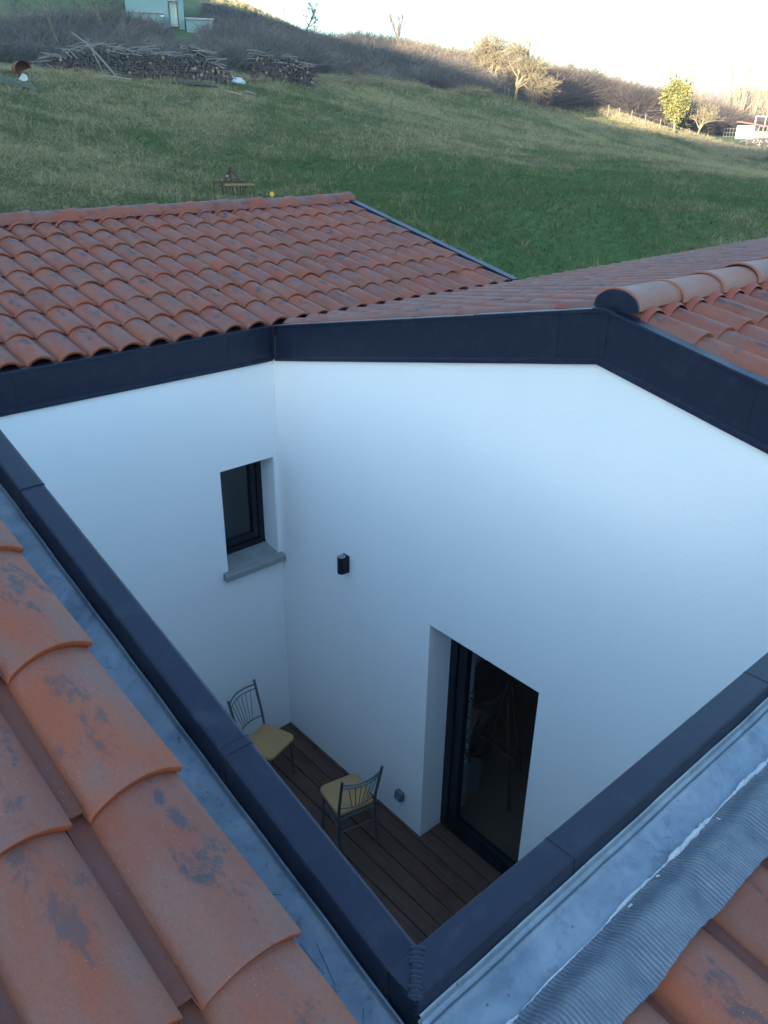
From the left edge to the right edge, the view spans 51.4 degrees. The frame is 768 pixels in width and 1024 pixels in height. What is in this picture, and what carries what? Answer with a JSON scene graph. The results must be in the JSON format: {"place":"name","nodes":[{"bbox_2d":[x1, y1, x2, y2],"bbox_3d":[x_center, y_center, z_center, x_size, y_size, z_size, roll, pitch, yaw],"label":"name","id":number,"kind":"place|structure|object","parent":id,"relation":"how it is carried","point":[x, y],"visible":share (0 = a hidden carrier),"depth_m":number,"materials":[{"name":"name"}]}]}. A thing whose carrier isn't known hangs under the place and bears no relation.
{"place":"outdoors","nodes":[
{"label":"outdoors","id":0,"kind":"place"},
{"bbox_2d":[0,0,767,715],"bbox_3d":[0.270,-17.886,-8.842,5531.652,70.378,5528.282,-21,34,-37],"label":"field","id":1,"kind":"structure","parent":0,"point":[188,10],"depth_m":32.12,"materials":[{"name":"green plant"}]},
{"bbox_2d":[0,73,37,90],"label":"metal sheet","id":2,"kind":"object","parent":1,"relation":"on","point":[13,82],"visible":0.84,"depth_m":36.73,"materials":[{"name":"metal"}]},
{"bbox_2d":[19,73,27,80],"bbox_3d":[-16.763,-20.188,37.096,0.382,0.328,0.163,-3,27,-7],"label":"plastic sheet","id":3,"kind":"object","parent":2,"relation":"on","point":[23,77],"visible":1,"depth_m":37.10,"materials":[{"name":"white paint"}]},
{"bbox_2d":[12,61,30,76],"bbox_3d":[-17.715,-21.574,39.088,0.767,0.879,0.682,-17,32,-32],"label":"rusty tank","id":4,"kind":"object","parent":1,"relation":"on","point":[19,66],"visible":0.84,"depth_m":39.15,"materials":[{"name":"metal"}]},
{"bbox_2d":[39,0,60,46],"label":"bare tree","id":5,"kind":"object","parent":1,"relation":"on","point":[49,20],"visible":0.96,"depth_m":44.97,"materials":[{"name":"brown plant"}]},
{"bbox_2d":[71,32,115,75],"bbox_3d":[-15.434,-24.362,42.595,2.220,2.141,0.146,1,26,0],"label":"branch","id":6,"kind":"object","parent":1,"relation":"on","point":[101,59],"visible":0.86,"depth_m":42.58,"materials":[{"name":"grey wood"}]},
{"bbox_2d":[92,0,114,28],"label":"bare tree","id":7,"kind":"object","parent":1,"relation":"on","point":[99,14],"visible":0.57,"depth_m":52.66,"materials":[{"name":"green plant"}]},
{"bbox_2d":[103,75,130,79],"bbox_3d":[-14.284,-23.157,42.574,1.509,0.246,0.110,-4,27,-10],"label":"log","id":8,"kind":"object","parent":1,"relation":"on","point":[110,76],"visible":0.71,"depth_m":42.53,"materials":[{"name":"grey wood"}]},
{"bbox_2d":[108,73,129,77],"bbox_3d":[-14.322,-23.576,43.166,1.211,0.241,0.150,6,27,11],"label":"log","id":9,"kind":"object","parent":1,"relation":"on","point":[125,76],"visible":0.72,"depth_m":43.09,"materials":[{"name":"wood"}]},
{"bbox_2d":[29,41,225,79],"bbox_3d":[-14.098,-24.890,44.238,10.638,1.933,3.083,-6,27,-14],"label":"woodpile","id":10,"kind":"object","parent":1,"relation":"on","point":[158,58],"visible":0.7,"depth_m":43.70,"materials":[{"name":"brown wood"}]},
{"bbox_2d":[125,0,213,32],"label":"hillside building","id":11,"kind":"structure","parent":1,"relation":"on","point":[173,10],"depth_m":61.18,"materials":[{"name":"grey concrete"}]},
{"bbox_2d":[169,2,177,26],"bbox_3d":[-16.329,-38.605,61.976,0.547,1.618,0.100,-6,27,-13],"label":"glazed door","id":12,"kind":"structure","parent":11,"relation":"in","point":[172,5],"depth_m":61.91,"materials":[{"name":"white glass"}]},
{"bbox_2d":[171,81,205,84],"bbox_3d":[-10.566,-23.226,43.252,1.905,0.225,0.200,4,27,7],"label":"log","id":13,"kind":"object","parent":1,"relation":"on","point":[173,82],"visible":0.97,"depth_m":43.22,"materials":[{"name":"wood"}]},
{"bbox_2d":[183,81,211,86],"bbox_3d":[-10.050,-23.073,43.109,1.509,0.273,0.220,-1,26,-3],"label":"log","id":14,"kind":"object","parent":1,"relation":"on","point":[200,84],"visible":1,"depth_m":43.03,"materials":[{"name":"grey wood"}]},
{"bbox_2d":[179,44,236,85],"bbox_3d":[-9.869,-25.069,44.868,3.105,2.067,2.097,5,27,9],"label":"woodpile","id":15,"kind":"object","parent":1,"relation":"on","point":[213,62],"visible":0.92,"depth_m":44.45,"materials":[{"name":"brown wood"}]},
{"bbox_2d":[212,167,254,197],"bbox_3d":[-5.154,-11.223,27.274,1.351,1.036,0.790,-7,27,-15],"label":"cultivator","id":16,"kind":"object","parent":1,"relation":"on","point":[240,183],"visible":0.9,"depth_m":27.18,"materials":[{"name":"yellow paint"}]},
{"bbox_2d":[232,76,245,83],"bbox_3d":[-8.649,-25.588,47.381,0.855,0.465,0.305,-7,27,-16],"label":"sack","id":17,"kind":"object","parent":1,"relation":"on","point":[239,80],"visible":0.7,"depth_m":47.30,"materials":[{"name":"white plastic"}]},
{"bbox_2d":[0,0,523,95],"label":"bramble thicket","id":18,"kind":"object","parent":1,"relation":"on","point":[233,35],"visible":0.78,"depth_m":55.14,"materials":[{"name":"brown plant"}]},
{"bbox_2d":[245,50,287,82],"bbox_3d":[-7.329,-27.616,49.644,2.707,1.894,2.178,-3,27,-7],"label":"woodpile","id":19,"kind":"object","parent":1,"relation":"on","point":[265,64],"visible":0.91,"depth_m":49.55,"materials":[{"name":"grey wood"}]},
{"bbox_2d":[279,54,314,87],"bbox_3d":[-5.616,-28.140,51.042,2.744,1.958,1.676,7,27,13],"label":"woodpile","id":20,"kind":"object","parent":1,"relation":"on","point":[301,73],"visible":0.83,"depth_m":50.74,"materials":[{"name":"grey wood"}]},
{"bbox_2d":[299,0,322,30],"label":"bare tree","id":21,"kind":"object","parent":1,"relation":"on","point":[314,12],"visible":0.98,"depth_m":87.75,"materials":[{"name":"brown plant"}]},
{"bbox_2d":[0,192,767,1023],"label":"house","id":22,"kind":"structure","parent":1,"relation":"on","point":[230,430],"depth_m":4.51,"materials":[{"name":"paint"}]},
{"bbox_2d":[220,461,284,582],"bbox_3d":[-1.231,0.019,6.994,0.613,1.009,0.332,-21,34,-37],"label":"window","id":23,"kind":"structure","parent":22,"relation":"in","point":[246,561],"depth_m":7.18,"materials":[{"name":"black metal"}]},
{"bbox_2d":[337,553,349,574],"bbox_3d":[-0.339,0.427,6.521,0.091,0.157,0.072,-21,34,-37],"label":"wall lamp","id":24,"kind":"object","parent":22,"relation":"attached to","point":[343,566],"visible":1,"depth_m":6.50,"materials":[{"name":"black metal"}]},
{"bbox_2d":[394,788,403,801],"bbox_3d":[0.130,2.460,6.926,0.058,0.090,0.084,-21,34,-37],"label":"power socket","id":25,"kind":"object","parent":22,"relation":"attached to","point":[398,795],"visible":1,"depth_m":6.91,"materials":[{"name":"white plastic"}]},
{"bbox_2d":[430,638,515,883],"bbox_3d":[0.827,1.958,6.222,0.230,2.242,1.025,-21,34,-37],"label":"door","id":26,"kind":"structure","parent":22,"relation":"in","point":[460,656],"depth_m":6.60,"materials":[{"name":"black metal"}]},
{"bbox_2d":[462,677,494,795],"bbox_3d":[0.774,1.989,7.172,0.361,1.244,0.337,-21,34,-37],"label":"houseplant","id":27,"kind":"object","parent":22,"relation":"on","point":[473,768],"visible":0.71,"depth_m":7.21,"materials":[{"name":"green plant"}]},
{"bbox_2d":[479,673,521,810],"bbox_3d":[1.036,1.938,7.164,0.427,1.356,0.559,10,28,17],"label":"easel","id":28,"kind":"object","parent":22,"relation":"on","point":[507,752],"visible":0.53,"depth_m":7.10,"materials":[{"name":"brown wood"}]},
{"bbox_2d":[0,0,767,158],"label":"dry grass","id":29,"kind":"structure","parent":1,"relation":"on","point":[723,147],"depth_m":80.64,"materials":[{"name":"beige plant"}]},
{"bbox_2d":[386,3,407,47],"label":"bare tree","id":30,"kind":"object","parent":1,"relation":"on","point":[397,27],"visible":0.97,"depth_m":79.04,"materials":[{"name":"beige plant"}]},
{"bbox_2d":[475,28,497,62],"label":"ivy tree","id":31,"kind":"object","parent":1,"relation":"on","point":[489,40],"visible":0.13,"depth_m":85.05,"materials":[{"name":"green plant"}]},
{"bbox_2d":[459,17,524,78],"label":"walnut tree","id":32,"kind":"object","parent":1,"relation":"on","point":[491,53],"visible":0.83,"depth_m":75.51,"materials":[{"name":"beige plant"}]},
{"bbox_2d":[495,19,563,106],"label":"walnut tree","id":33,"kind":"object","parent":1,"relation":"on","point":[523,57],"visible":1,"depth_m":73.22,"materials":[{"name":"beige plant"}]},
{"bbox_2d":[333,22,765,115],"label":"scrub","id":34,"kind":"object","parent":1,"relation":"on","point":[453,50],"visible":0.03,"depth_m":91.28,"materials":[{"name":"brown plant"}]},
{"bbox_2d":[562,50,579,69],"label":"ivy tree","id":35,"kind":"object","parent":1,"relation":"on","point":[571,64],"visible":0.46,"depth_m":100.68,"materials":[{"name":"green plant"}]},
{"bbox_2d":[584,56,618,80],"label":"ivy tree","id":36,"kind":"object","parent":1,"relation":"on","point":[596,69],"visible":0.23,"depth_m":101.70,"materials":[{"name":"green plant"}]},
{"bbox_2d":[510,56,767,135],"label":"hedge","id":37,"kind":"object","parent":1,"relation":"on","point":[585,89],"visible":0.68,"depth_m":91.59,"materials":[{"name":"brown plant"}]},
{"bbox_2d":[655,65,699,133],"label":"ivy tree","id":38,"kind":"object","parent":1,"relation":"on","point":[676,98],"visible":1,"depth_m":84.94,"materials":[{"name":"green plant"}]},
{"bbox_2d":[593,97,767,158],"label":"post fence","id":39,"kind":"object","parent":1,"relation":"on","point":[686,133],"visible":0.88,"depth_m":83.90,"materials":[{"name":"brown wood"}]},
{"bbox_2d":[681,92,724,135],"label":"bare tree","id":40,"kind":"object","parent":1,"relation":"on","point":[703,115],"visible":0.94,"depth_m":87.19,"materials":[{"name":"beige plant"}]},
{"bbox_2d":[651,85,766,112],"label":"woodland","id":41,"kind":"object","parent":1,"relation":"on","point":[722,93],"visible":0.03,"depth_m":642.93,"materials":[{"name":"brown plant"}]},
{"bbox_2d":[723,128,736,136],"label":"wire pen","id":42,"kind":"object","parent":1,"relation":"on","point":[729,134],"visible":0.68,"depth_m":95.06,"materials":[{"name":"grey metal"}]},
{"bbox_2d":[715,23,767,115],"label":"woodland","id":43,"kind":"object","parent":1,"relation":"on","point":[738,94],"visible":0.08,"depth_m":126.59,"materials":[{"name":"plant"}]},
{"bbox_2d":[735,121,767,138],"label":"shed","id":44,"kind":"structure","parent":1,"relation":"on","point":[745,132],"depth_m":93.63,"materials":[{"name":"white paint"}]},
{"bbox_2d":[739,134,767,146],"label":"woodpile","id":45,"kind":"object","parent":1,"relation":"on","point":[763,140],"visible":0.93,"depth_m":86.97,"materials":[{"name":"beige wood"}]},
{"bbox_2d":[747,71,767,119],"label":"birch tree","id":46,"kind":"object","parent":1,"relation":"on","point":[763,88],"visible":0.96,"depth_m":105.30,"materials":[{"name":"beige plant"}]},
{"bbox_2d":[754,116,767,130],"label":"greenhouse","id":47,"kind":"object","parent":1,"relation":"on","point":[765,120],"visible":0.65,"depth_m":95.92,"materials":[{"name":"white paint"}]},
{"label":"deck base","id":48,"kind":"structure","parent":1,"relation":"on","visible":0},
{"bbox_2d":[271,722,501,944],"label":"deck","id":49,"kind":"structure","parent":48,"relation":"on","point":[424,886],"depth_m":6.73,"materials":[{"name":"brown wood"}]},
{"bbox_2d":[227,679,294,773],"bbox_3d":[-1.123,2.068,7.327,0.510,0.916,0.386,16,30,27],"label":"metal chair","id":50,"kind":"object","parent":49,"relation":"on","point":[271,743],"visible":0.8,"depth_m":7.30,"materials":[{"name":"yellow fabric"}]},
{"bbox_2d":[320,765,383,852],"bbox_3d":[-0.276,2.403,6.676,0.386,0.916,0.510,-13,30,-26],"label":"metal chair","id":51,"kind":"object","parent":49,"relation":"on","point":[347,794],"visible":0.98,"depth_m":6.66,"materials":[{"name":"yellow fabric"}]},
{"bbox_2d":[228,0,767,92],"label":"sky","id":52,"kind":"structure","parent":0,"point":[646,37],"materials":[{"name":"white"}]}
]}

